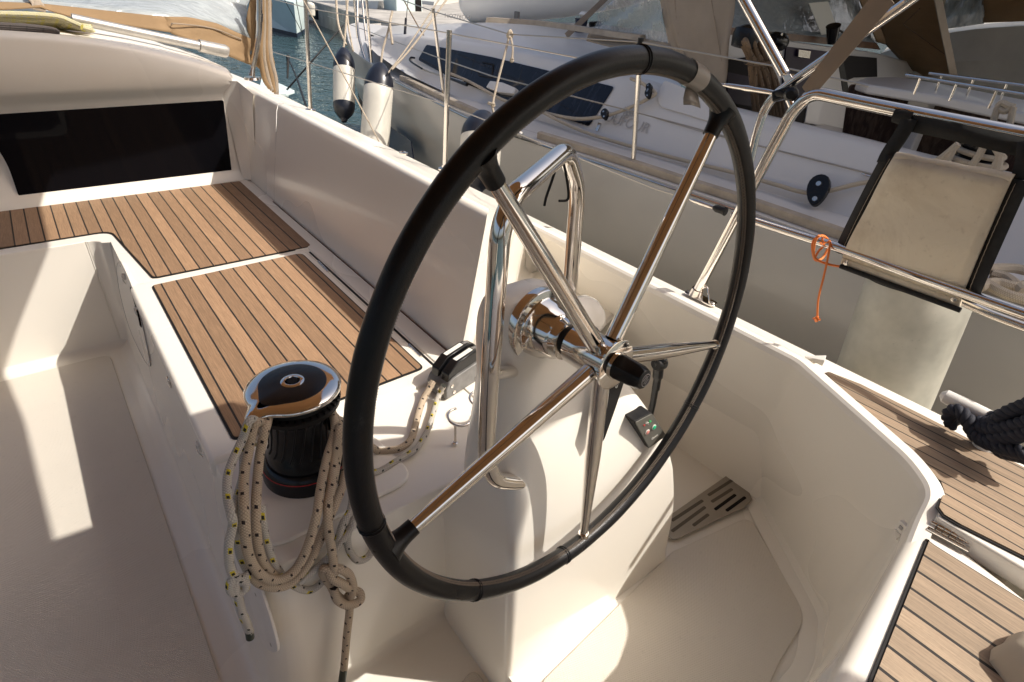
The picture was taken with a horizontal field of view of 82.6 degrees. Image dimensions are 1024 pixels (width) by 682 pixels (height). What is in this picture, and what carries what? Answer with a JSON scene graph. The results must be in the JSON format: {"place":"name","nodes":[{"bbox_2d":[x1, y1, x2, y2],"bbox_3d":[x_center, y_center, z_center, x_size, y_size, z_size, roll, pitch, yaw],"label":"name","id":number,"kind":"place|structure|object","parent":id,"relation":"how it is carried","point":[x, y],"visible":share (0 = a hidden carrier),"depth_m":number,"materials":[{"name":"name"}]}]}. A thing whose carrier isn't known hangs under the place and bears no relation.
{"place":"outdoors","nodes":[
{"label":"outdoors","id":0,"kind":"place"},
{"bbox_2d":[308,2,314,16],"bbox_3d":[-5.254,-8.636,15.169,0.261,0.353,0.241,-20,39,-33],"label":"fender","id":1,"kind":"object","parent":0,"point":[311,5],"visible":0.66,"depth_m":15.10,"materials":[{"name":"white"}]},
{"bbox_2d":[308,0,469,34],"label":"quay","id":2,"kind":"structure","parent":0,"point":[326,21],"depth_m":20.80,"materials":[{"name":"concrete"}]},
{"bbox_2d":[313,6,318,19],"bbox_3d":[-7.878,-13.254,23.534,0.353,0.483,0.424,-20,39,-33],"label":"fender","id":3,"kind":"object","parent":2,"relation":"hanging from","point":[316,15],"visible":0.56,"depth_m":23.43,"materials":[{"name":"black"}]},
{"bbox_2d":[384,0,421,11],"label":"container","id":4,"kind":"object","parent":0,"point":[397,5],"visible":0.11,"depth_m":21.57,"materials":[{"name":"white"}]},
{"bbox_2d":[142,0,886,132],"bbox_3d":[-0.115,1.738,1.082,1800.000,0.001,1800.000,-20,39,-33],"label":"water","id":5,"kind":"structure","parent":0,"point":[639,16],"depth_m":15.44,"materials":[{"name":"teal liquid"}]},
{"bbox_2d":[247,0,304,37],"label":"moored boat","id":6,"kind":"object","parent":5,"relation":"on","point":[284,22],"visible":0.59,"depth_m":19.55,"materials":[{"name":"plastic"}]},
{"bbox_2d":[260,78,294,96],"bbox_3d":[-3.877,-4.142,9.651,0.528,0.200,1.857,-7,33,-17],"label":"tender bow","id":7,"kind":"object","parent":5,"relation":"on","point":[283,91],"visible":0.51,"depth_m":9.23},
{"bbox_2d":[308,1,383,22],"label":"moored boat","id":8,"kind":"object","parent":5,"relation":"on","point":[375,4],"visible":0.21,"depth_m":22.27,"materials":[{"name":"plastic"}]},
{"bbox_2d":[422,0,458,4],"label":"moored boat","id":9,"kind":"object","parent":5,"relation":"on","point":[430,2],"visible":0.12,"depth_m":27.54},
{"bbox_2d":[0,8,1023,681],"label":"sailboat","id":10,"kind":"object","parent":5,"relation":"on","point":[242,230],"visible":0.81,"depth_m":1.74,"materials":[{"name":"white plastic"}]},
{"bbox_2d":[0,22,59,33],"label":"rope","id":11,"kind":"object","parent":10,"relation":"on","point":[10,26],"visible":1,"depth_m":2.45,"materials":[{"name":"fabric"}]},
{"bbox_2d":[0,11,95,32],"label":"rope","id":12,"kind":"object","parent":10,"relation":"on","point":[59,22],"visible":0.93,"depth_m":2.50,"materials":[{"name":"fabric"}]},
{"bbox_2d":[0,100,231,194],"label":"window","id":13,"kind":"structure","parent":10,"relation":"in","point":[43,151],"depth_m":2.72,"materials":[{"name":"glass"}]},
{"bbox_2d":[121,273,125,283],"bbox_3d":[-1.449,-0.229,2.175,0.012,0.044,0.020,-20,39,-33],"label":"latch","id":14,"kind":"object","parent":10,"relation":"attached to","point":[123,276],"visible":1,"depth_m":2.17,"materials":[{"name":"white plastic"}]},
{"bbox_2d":[116,261,150,366],"bbox_3d":[-1.450,-0.120,2.219,0.044,0.332,0.639,-20,39,-33],"label":"locker door","id":15,"kind":"structure","parent":10,"relation":"attached to","point":[135,325],"depth_m":2.20,"materials":[{"name":"grey"}]},
{"bbox_2d":[0,0,278,93],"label":"sprayhood","id":16,"kind":"object","parent":10,"relation":"attached to","point":[231,24],"visible":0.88,"depth_m":3.22,"materials":[{"name":"brown fabric"}]},
{"bbox_2d":[0,0,249,37],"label":"clear window","id":17,"kind":"structure","parent":16,"relation":"in","point":[231,14],"depth_m":3.19,"materials":[{"name":"grey plastic"}]},
{"bbox_2d":[71,13,229,57],"bbox_3d":[-1.743,-1.492,2.862,0.671,0.199,0.068,-25,42,-37],"label":"track tube","id":18,"kind":"object","parent":10,"relation":"on","point":[211,48],"visible":0.94,"depth_m":2.85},
{"bbox_2d":[195,441,202,456],"bbox_3d":[-0.787,0.277,1.468,0.013,0.050,0.022,-20,39,-33],"label":"latch","id":19,"kind":"object","parent":10,"relation":"on","point":[198,449],"visible":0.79,"depth_m":1.46,"materials":[{"name":"white plastic"}]},
{"bbox_2d":[244,0,262,80],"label":"hood frame","id":20,"kind":"object","parent":10,"relation":"on","point":[256,48],"visible":1,"depth_m":3.47,"materials":[{"name":"silver metal"}]},
{"bbox_2d":[248,583,279,651],"bbox_3d":[-0.530,0.586,1.238,0.028,0.188,0.202,-20,39,-33],"label":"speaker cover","id":21,"kind":"object","parent":10,"relation":"attached to","point":[262,614],"visible":0.81,"depth_m":1.22,"materials":[{"name":"white plastic"}]},
{"bbox_2d":[243,360,342,498],"bbox_3d":[-0.470,0.189,1.292,0.196,0.251,0.196,-8,34,-18],"label":"winch","id":22,"kind":"object","parent":10,"relation":"on","point":[298,401],"visible":0.81,"depth_m":1.24,"materials":[{"name":"black metal"}]},
{"bbox_2d":[222,384,445,641],"bbox_3d":[-0.350,0.243,1.296,0.277,0.399,0.692,29,40,35],"label":"rope","id":23,"kind":"object","parent":22,"relation":"attached to","point":[233,588],"visible":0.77,"depth_m":1.07,"materials":[{"name":"grey"}]},
{"bbox_2d":[238,379,435,681],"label":"rope","id":24,"kind":"object","parent":22,"relation":"hanging from","point":[265,575],"visible":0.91,"depth_m":1.14,"materials":[{"name":"grey"}]},
{"bbox_2d":[304,0,315,110],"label":"stanchion","id":25,"kind":"object","parent":10,"relation":"on","point":[307,44],"visible":0.98,"depth_m":3.77,"materials":[{"name":"silver metal"}]},
{"bbox_2d":[274,52,689,199],"bbox_3d":[-1.050,-1.620,3.578,0.089,0.082,5.385,-20,39,-33],"label":"lifeline","id":26,"kind":"object","parent":25,"relation":"attached to","point":[484,119],"visible":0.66,"depth_m":2.37,"materials":[{"name":"silver metal"}]},
{"bbox_2d":[277,0,724,84],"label":"lifeline","id":27,"kind":"object","parent":25,"relation":"attached to","point":[443,32],"visible":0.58,"depth_m":2.68,"materials":[{"name":"silver metal"}]},
{"bbox_2d":[303,0,378,141],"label":"wire stay","id":28,"kind":"object","parent":10,"relation":"attached to","point":[341,71],"visible":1,"depth_m":3.03,"materials":[{"name":"silver metal"}]},
{"bbox_2d":[399,151,407,154],"bbox_3d":[-0.480,-0.831,2.575,0.043,0.009,0.040,9,32,8],"label":"pad eye","id":29,"kind":"object","parent":10,"relation":"on","point":[403,153],"visible":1,"depth_m":2.57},
{"bbox_2d":[438,30,451,169],"bbox_3d":[-0.312,-1.124,2.760,0.086,0.617,0.069,-20,39,-33],"label":"stanchion","id":30,"kind":"object","parent":10,"relation":"on","point":[447,90],"visible":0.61,"depth_m":2.75,"materials":[{"name":"silver metal"}]},
{"bbox_2d":[427,340,475,398],"bbox_3d":[-0.154,0.072,1.662,0.081,0.106,0.174,26,38,31],"label":"rope clutch","id":31,"kind":"object","parent":10,"relation":"on","point":[454,369],"visible":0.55,"depth_m":1.62,"materials":[{"name":"grey plastic"}]},
{"bbox_2d":[447,407,469,444],"bbox_3d":[-0.137,0.217,1.466,0.066,0.070,0.055,20,35,25],"label":"ring hook","id":32,"kind":"object","parent":10,"relation":"on","point":[454,442],"visible":0.86,"depth_m":1.45,"materials":[{"name":"silver metal"}]},
{"bbox_2d":[468,391,473,403],"bbox_3d":[-0.087,0.177,1.537,0.066,0.068,0.055,20,35,25],"label":"ring hook","id":33,"kind":"object","parent":10,"relation":"on","point":[469,397],"visible":0.3,"depth_m":1.52,"materials":[{"name":"silver metal"}]},
{"bbox_2d":[442,278,673,681],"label":"steering pedestal","id":34,"kind":"object","parent":10,"relation":"on","point":[490,530],"visible":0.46,"depth_m":1.24,"materials":[{"name":"white plastic"}]},
{"bbox_2d":[478,143,584,489],"bbox_3d":[0.065,-0.046,1.075,0.086,0.602,0.409,16,34,19],"label":"grab rail","id":35,"kind":"object","parent":34,"relation":"attached to","point":[524,185],"visible":0.8,"depth_m":0.93,"materials":[{"name":"silver metal"}]},
{"bbox_2d":[543,172,555,205],"bbox_3d":[0.065,-0.261,0.966,0.026,0.072,0.005,-20,39,-33],"label":"cord","id":36,"kind":"object","parent":35,"relation":"hanging from","point":[548,189],"visible":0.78,"depth_m":0.97,"materials":[{"name":"black rubber"}]},
{"bbox_2d":[558,164,569,201],"bbox_3d":[0.090,-0.271,0.983,0.027,0.076,0.005,-20,39,-33],"label":"cord","id":37,"kind":"object","parent":35,"relation":"hanging from","point":[567,185],"visible":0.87,"depth_m":0.99,"materials":[{"name":"black rubber"}]},
{"bbox_2d":[342,43,755,601],"bbox_3d":[0.154,0.033,0.945,0.911,0.914,0.154,-20,39,-33],"label":"ships wheel","id":38,"kind":"object","parent":34,"relation":"attached to","point":[607,361],"visible":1,"depth_m":0.83,"materials":[{"name":"leather"}]},
{"bbox_2d":[603,382,623,439],"bbox_3d":[0.189,0.127,1.144,0.027,0.122,0.093,19,35,23],"label":"lever","id":39,"kind":"object","parent":34,"relation":"attached to","point":[614,394],"visible":0.32,"depth_m":1.14,"materials":[{"name":"black plastic"}]},
{"bbox_2d":[625,406,664,447],"bbox_3d":[0.295,0.190,1.277,0.131,0.113,0.036,-20,39,-33],"label":"switch panel","id":40,"kind":"object","parent":34,"relation":"attached to","point":[644,423],"visible":0.96,"depth_m":1.25,"materials":[{"name":"black plastic"}]},
{"bbox_2d":[648,359,667,413],"bbox_3d":[0.358,0.113,1.464,0.036,0.187,0.034,-20,39,-33],"label":"throttle lever","id":41,"kind":"object","parent":34,"relation":"attached to","point":[659,366],"visible":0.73,"depth_m":1.44,"materials":[{"name":"black plastic"}]},
{"bbox_2d":[668,476,751,538],"bbox_3d":[0.646,0.535,1.873,0.424,0.005,0.121,-20,39,-33],"label":"drain grate","id":42,"kind":"object","parent":10,"relation":"on","point":[725,496],"visible":0.82,"depth_m":1.87,"materials":[{"name":"metal"}]},
{"bbox_2d":[805,355,825,365],"bbox_3d":[0.797,0.044,1.532,0.047,0.018,0.031,22,36,26],"label":"fairlead","id":43,"kind":"object","parent":10,"relation":"on","point":[819,359],"visible":0.99,"depth_m":1.52,"materials":[{"name":"white plastic"}]},
{"bbox_2d":[685,0,1023,331],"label":"pushpit rail","id":44,"kind":"object","parent":10,"relation":"attached to","point":[790,90],"visible":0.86,"depth_m":1.41,"materials":[{"name":"silver metal"}]},
{"bbox_2d":[689,198,727,215],"bbox_3d":[0.580,-0.404,1.730,0.026,0.026,0.128,-20,39,-33],"label":"turnbuckle","id":45,"kind":"object","parent":44,"relation":"attached to","point":[721,210],"visible":1,"depth_m":1.71,"materials":[{"name":"silver metal"}]},
{"bbox_2d":[722,83,783,97],"bbox_3d":[0.630,-0.653,1.508,0.026,0.026,0.198,-20,39,-33],"label":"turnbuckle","id":46,"kind":"object","parent":44,"relation":"attached to","point":[749,88],"visible":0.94,"depth_m":1.51,"materials":[{"name":"silver metal"}]},
{"bbox_2d":[811,234,839,321],"bbox_3d":[0.802,-0.167,1.505,0.073,0.217,0.088,-20,39,-33],"label":"cord","id":47,"kind":"object","parent":44,"relation":"hanging from","point":[816,259],"visible":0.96,"depth_m":1.48,"materials":[{"name":"fabric"}]},
{"bbox_2d":[802,0,893,91],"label":"strap","id":48,"kind":"object","parent":44,"relation":"attached to","point":[867,18],"visible":1,"depth_m":1.30,"materials":[{"name":"fabric"}]},
{"bbox_2d":[837,109,1023,312],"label":"rail cushion","id":49,"kind":"object","parent":44,"relation":"hanging from","point":[948,221],"visible":0.97,"depth_m":1.24,"materials":[{"name":"beige fabric"},{"name":"black fabric trim"}]},
{"bbox_2d":[895,520,906,539],"bbox_3d":[0.799,0.393,1.200,0.013,0.049,0.022,-2,32,-9],"label":"latch","id":50,"kind":"object","parent":10,"relation":"attached to","point":[901,525],"visible":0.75,"depth_m":1.19,"materials":[{"name":"white plastic"}]},
{"bbox_2d":[836,278,971,409],"bbox_3d":[1.132,0.078,1.748,0.270,0.625,0.353,10,32,10],"label":"fender","id":51,"kind":"object","parent":10,"relation":"hanging from","point":[902,344],"visible":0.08,"depth_m":1.61,"materials":[{"name":"white pale grey-beige plastic"}]},
{"bbox_2d":[939,390,991,451],"bbox_3d":[1.026,0.177,1.309,0.039,0.090,0.139,-20,39,-33],"label":"cleat","id":52,"kind":"object","parent":10,"relation":"on","point":[948,397],"visible":0.43,"depth_m":1.30,"materials":[{"name":"metal"}]},
{"bbox_2d":[941,397,1023,464],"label":"mooring rope","id":53,"kind":"object","parent":52,"relation":"attached to","point":[998,433],"visible":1,"depth_m":1.21,"materials":[{"name":"black"}]},
{"bbox_2d":[989,631,1023,681],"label":"canvas bag","id":54,"kind":"object","parent":10,"relation":"on","point":[1006,660],"visible":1,"depth_m":0.89,"materials":[{"name":"fabric"}]},
{"bbox_2d":[346,17,1023,445],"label":"sailboat","id":55,"kind":"object","parent":5,"relation":"on","point":[622,217],"visible":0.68,"depth_m":3.10,"materials":[{"name":"white plastic"}]},
{"bbox_2d":[287,57,306,106],"bbox_3d":[-2.609,-3.198,7.003,0.036,0.208,4.953,-8,34,-19],"label":"mooring line","id":56,"kind":"object","parent":55,"relation":"attached to","point":[303,98],"visible":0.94,"depth_m":6.20,"materials":[{"name":"black fabric"}]},
{"bbox_2d":[286,55,289,78],"bbox_3d":[-3.474,-4.243,9.004,0.060,0.323,0.222,4,32,0],"label":"hanging line","id":57,"kind":"object","parent":56,"relation":"hanging from","point":[287,61],"visible":0.83,"depth_m":8.99,"materials":[{"name":"black fabric"}]},
{"bbox_2d":[286,25,343,89],"bbox_3d":[-2.691,-3.973,8.158,0.199,0.782,1.127,22,36,27],"label":"mooring line","id":58,"kind":"object","parent":55,"relation":"attached to","point":[312,60],"visible":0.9,"depth_m":8.00,"materials":[{"name":"black dark fabric"}]},
{"bbox_2d":[335,0,346,45],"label":"rope","id":59,"kind":"object","parent":55,"relation":"hanging from","point":[337,18],"visible":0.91,"depth_m":6.49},
{"bbox_2d":[343,0,348,46],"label":"fender rope","id":60,"kind":"object","parent":55,"relation":"hanging from","point":[346,16],"visible":0.96,"depth_m":5.59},
{"bbox_2d":[333,47,354,122],"bbox_3d":[-1.615,-2.461,5.601,0.205,0.626,0.430,0,32,-6],"label":"fender","id":61,"kind":"object","parent":60,"relation":"hanging from","point":[343,102],"visible":0.97,"depth_m":5.52,"materials":[{"name":"white"}]},
{"bbox_2d":[345,0,353,51],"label":"rope","id":62,"kind":"object","parent":55,"relation":"hanging from","point":[349,33],"visible":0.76,"depth_m":6.15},
{"bbox_2d":[353,0,357,37],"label":"stanchion","id":63,"kind":"object","parent":55,"relation":"on","point":[354,3],"visible":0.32,"depth_m":6.65,"materials":[{"name":"silver metal"}]},
{"bbox_2d":[356,0,365,57],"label":"bow rail","id":64,"kind":"object","parent":55,"relation":"attached to","point":[357,22],"visible":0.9,"depth_m":5.95,"materials":[{"name":"silver metal"}]},
{"bbox_2d":[361,0,369,58],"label":"bow rail","id":65,"kind":"object","parent":55,"relation":"on","point":[365,28],"visible":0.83,"depth_m":5.92,"materials":[{"name":"silver metal"}]},
{"bbox_2d":[365,0,372,62],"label":"stanchion","id":66,"kind":"object","parent":55,"relation":"on","point":[368,29],"visible":1,"depth_m":5.37,"materials":[{"name":"silver metal"}]},
{"bbox_2d":[380,10,393,61],"bbox_3d":[-0.986,-2.429,4.692,0.092,0.401,0.265,14,33,16],"label":"fender rope","id":67,"kind":"object","parent":55,"relation":"hanging from","point":[389,29],"visible":0.93,"depth_m":4.69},
{"bbox_2d":[360,62,392,146],"bbox_3d":[-1.096,-1.769,4.700,0.233,0.831,0.570,4,32,1],"label":"fender","id":68,"kind":"object","parent":67,"relation":"hanging from","point":[377,104],"visible":0.56,"depth_m":4.60,"materials":[{"name":"white"}]},
{"bbox_2d":[404,0,408,33],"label":"shroud","id":69,"kind":"object","parent":55,"relation":"attached to","point":[405,27],"visible":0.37,"depth_m":5.29,"materials":[{"name":"silver metal"}]},
{"bbox_2d":[388,0,438,72],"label":"rope","id":70,"kind":"object","parent":55,"relation":"attached to","point":[414,36],"visible":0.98,"depth_m":4.72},
{"bbox_2d":[404,1,423,35],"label":"rope","id":71,"kind":"object","parent":55,"relation":"hanging from","point":[412,16],"visible":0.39,"depth_m":5.14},
{"bbox_2d":[391,0,446,69],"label":"rope","id":72,"kind":"object","parent":55,"relation":"attached to","point":[415,42],"visible":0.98,"depth_m":4.72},
{"bbox_2d":[431,8,444,93],"bbox_3d":[-0.534,-2.087,4.244,0.114,0.582,0.027,-20,39,-33],"label":"stanchion","id":73,"kind":"object","parent":55,"relation":"on","point":[438,50],"visible":0.83,"depth_m":4.22,"materials":[{"name":"silver metal"}]},
{"bbox_2d":[402,0,868,86],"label":"lifeline","id":74,"kind":"object","parent":73,"relation":"attached to","point":[844,80],"visible":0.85,"depth_m":2.66,"materials":[{"name":"silver metal"}]},
{"bbox_2d":[487,29,513,112],"bbox_3d":[-0.064,-1.514,3.292,0.121,0.460,0.659,1,32,-5],"label":"fender rope","id":75,"kind":"object","parent":74,"relation":"attached to","point":[510,37],"visible":0.93,"depth_m":3.09,"materials":[{"name":"fabric"}]},
{"bbox_2d":[460,109,500,192],"bbox_3d":[-0.169,-1.006,3.098,0.221,0.397,0.318,4,32,1],"label":"fender","id":76,"kind":"object","parent":75,"relation":"hanging from","point":[471,125],"visible":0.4,"depth_m":3.03,"materials":[{"name":"white"}]},
{"bbox_2d":[409,56,468,85],"bbox_3d":[-0.626,-2.170,4.667,0.080,0.090,1.017,-16,37,-29],"label":"handrail","id":77,"kind":"object","parent":55,"relation":"on","point":[459,81],"visible":0.95,"depth_m":4.66,"materials":[{"name":"plastic"}]},
{"bbox_2d":[419,45,612,125],"bbox_3d":[-0.118,-1.919,4.250,0.145,0.240,2.220,-20,39,-33],"label":"window","id":78,"kind":"structure","parent":55,"relation":"in","point":[598,92],"depth_m":4.15,"materials":[{"name":"glass"}]},
{"bbox_2d":[445,0,653,22],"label":"dinghy","id":79,"kind":"object","parent":55,"relation":"on","point":[477,11],"visible":0.87,"depth_m":5.11,"materials":[{"name":"grey"}]},
{"bbox_2d":[451,72,656,120],"bbox_3d":[0.116,-1.718,3.900,0.158,0.301,2.013,-23,41,-36],"label":"sheet rope","id":80,"kind":"object","parent":55,"relation":"on","point":[654,92],"visible":0.69,"depth_m":3.57,"materials":[{"name":"fabric"}]},
{"bbox_2d":[565,0,606,36],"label":"strap","id":81,"kind":"object","parent":55,"relation":"attached to","point":[589,13],"visible":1,"depth_m":4.41,"materials":[{"name":"fabric"}]},
{"bbox_2d":[601,108,608,120],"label":"block","id":82,"kind":"structure","parent":55,"relation":"attached to","point":[604,113],"depth_m":3.42,"materials":[{"name":"black plastic"}]},
{"bbox_2d":[631,38,643,159],"bbox_3d":[0.611,-1.151,2.852,0.116,0.594,0.027,-20,39,-33],"label":"stanchion","id":83,"kind":"object","parent":55,"relation":"on","point":[636,115],"visible":0.7,"depth_m":2.86,"materials":[{"name":"silver metal"}]},
{"bbox_2d":[328,16,871,174],"bbox_3d":[-0.733,-2.306,4.581,0.598,0.092,7.165,-15,36,-27],"label":"lifeline","id":84,"kind":"object","parent":83,"relation":"attached to","point":[638,112],"visible":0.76,"depth_m":2.83,"materials":[{"name":"silver metal"}]},
{"bbox_2d":[645,89,651,98],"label":"block","id":85,"kind":"structure","parent":55,"relation":"attached to","point":[648,94],"depth_m":3.25,"materials":[{"name":"black plastic"}]},
{"bbox_2d":[646,83,652,90],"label":"block","id":86,"kind":"structure","parent":55,"relation":"attached to","point":[649,86],"depth_m":3.25,"materials":[{"name":"black plastic"}]},
{"bbox_2d":[586,0,734,87],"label":"sprayhood","id":87,"kind":"object","parent":55,"relation":"attached to","point":[704,26],"visible":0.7,"depth_m":3.15,"materials":[{"name":"beige fabric"}]},
{"bbox_2d":[597,0,664,41],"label":"clear window","id":88,"kind":"structure","parent":87,"relation":"in","point":[646,4],"depth_m":3.49,"materials":[{"name":"grey plastic"}]},
{"bbox_2d":[542,112,867,194],"bbox_3d":[0.824,-1.069,3.112,0.084,0.177,2.220,-22,40,-35],"label":"sheet rope","id":89,"kind":"object","parent":55,"relation":"on","point":[804,192],"visible":0.65,"depth_m":3.04,"materials":[{"name":"fabric"}]},
{"bbox_2d":[731,24,785,117],"bbox_3d":[1.376,-1.417,3.164,0.688,0.530,0.162,-20,39,-33],"label":"rope hank","id":90,"kind":"object","parent":55,"relation":"hanging from","point":[745,39],"visible":0.83,"depth_m":3.02,"materials":[{"name":"beige fabric"}]},
{"bbox_2d":[770,31,788,50],"bbox_3d":[1.508,-1.695,3.297,0.155,0.100,0.096,-20,39,-33],"label":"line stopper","id":91,"kind":"object","parent":55,"relation":"on","point":[781,40],"visible":0.78,"depth_m":3.25,"materials":[{"name":"black plastic"}]},
{"bbox_2d":[807,174,830,206],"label":"block","id":92,"kind":"structure","parent":55,"relation":"on","point":[818,188],"depth_m":2.54,"materials":[{"name":"black plastic"}]},
{"bbox_2d":[809,1,834,34],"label":"paper sheet","id":93,"kind":"object","parent":55,"relation":"attached to","point":[822,14],"visible":0.79,"depth_m":3.69,"materials":[{"name":"white"}]},
{"bbox_2d":[804,68,844,127],"bbox_3d":[2.185,-1.661,3.990,0.626,0.466,0.010,-20,39,-33],"label":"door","id":94,"kind":"structure","parent":55,"relation":"in","point":[817,112],"depth_m":3.98,"materials":[{"name":"plastic"}]},
{"bbox_2d":[826,22,842,44],"bbox_3d":[2.007,-1.896,3.593,0.233,0.121,0.084,-20,39,-33],"label":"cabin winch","id":95,"kind":"object","parent":55,"relation":"attached to","point":[833,30],"visible":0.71,"depth_m":3.54,"materials":[{"name":"black metal"}]},
{"bbox_2d":[732,0,956,75],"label":"sprayhood","id":96,"kind":"object","parent":55,"relation":"on","point":[916,36],"visible":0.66,"depth_m":3.97,"materials":[{"name":"brown fabric"}]},
{"bbox_2d":[732,0,877,42],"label":"clear window","id":97,"kind":"structure","parent":96,"relation":"in","point":[784,16],"depth_m":3.71,"materials":[{"name":"grey plastic"}]},
{"bbox_2d":[844,56,876,79],"bbox_3d":[2.439,-1.914,4.076,0.625,0.168,0.008,-20,39,-33],"label":"window","id":98,"kind":"structure","parent":55,"relation":"in","point":[855,66],"depth_m":4.07,"materials":[{"name":"black"}]},
{"bbox_2d":[842,84,1023,171],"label":"seat cushion","id":99,"kind":"object","parent":55,"relation":"on","point":[872,126],"visible":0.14,"depth_m":3.26,"materials":[{"name":"fabric"}]},
{"bbox_2d":[855,72,1023,150],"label":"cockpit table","id":100,"kind":"object","parent":55,"relation":"on","point":[920,93],"visible":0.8,"depth_m":2.66,"materials":[{"name":"white plastic"}]},
{"bbox_2d":[934,142,1008,170],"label":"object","id":101,"kind":"object","parent":55,"relation":"on","point":[964,154],"visible":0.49,"depth_m":2.20,"materials":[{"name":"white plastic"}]},
{"bbox_2d":[990,100,1016,123],"bbox_3d":[1.890,-0.850,2.241,0.024,0.138,0.100,-20,39,-33],"label":"rope","id":102,"kind":"object","parent":101,"relation":"attached to","point":[1005,107],"visible":0.72,"depth_m":2.22,"materials":[{"name":"fabric"}]},
{"bbox_2d":[982,263,1023,303],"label":"rope","id":103,"kind":"object","parent":55,"relation":"on","point":[1002,282],"visible":0.81,"depth_m":1.86,"materials":[{"name":"fabric"}]},
{"bbox_2d":[880,0,1023,99],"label":"motorboat","id":104,"kind":"object","parent":5,"relation":"on","point":[987,38],"visible":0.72,"depth_m":4.37,"materials":[{"name":"white plastic"}]},
{"bbox_2d":[944,0,984,28],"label":"clear window","id":105,"kind":"structure","parent":104,"relation":"in","point":[959,13],"depth_m":4.51,"materials":[{"name":"grey plastic"}]},
{"bbox_2d":[575,11,600,32],"bbox_3d":[0.586,-2.515,4.616,0.207,0.164,0.146,-7,33,-17],"label":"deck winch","id":106,"kind":"object","parent":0,"point":[591,23],"visible":0.45,"depth_m":4.57,"materials":[{"name":"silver metal"}]}
]}

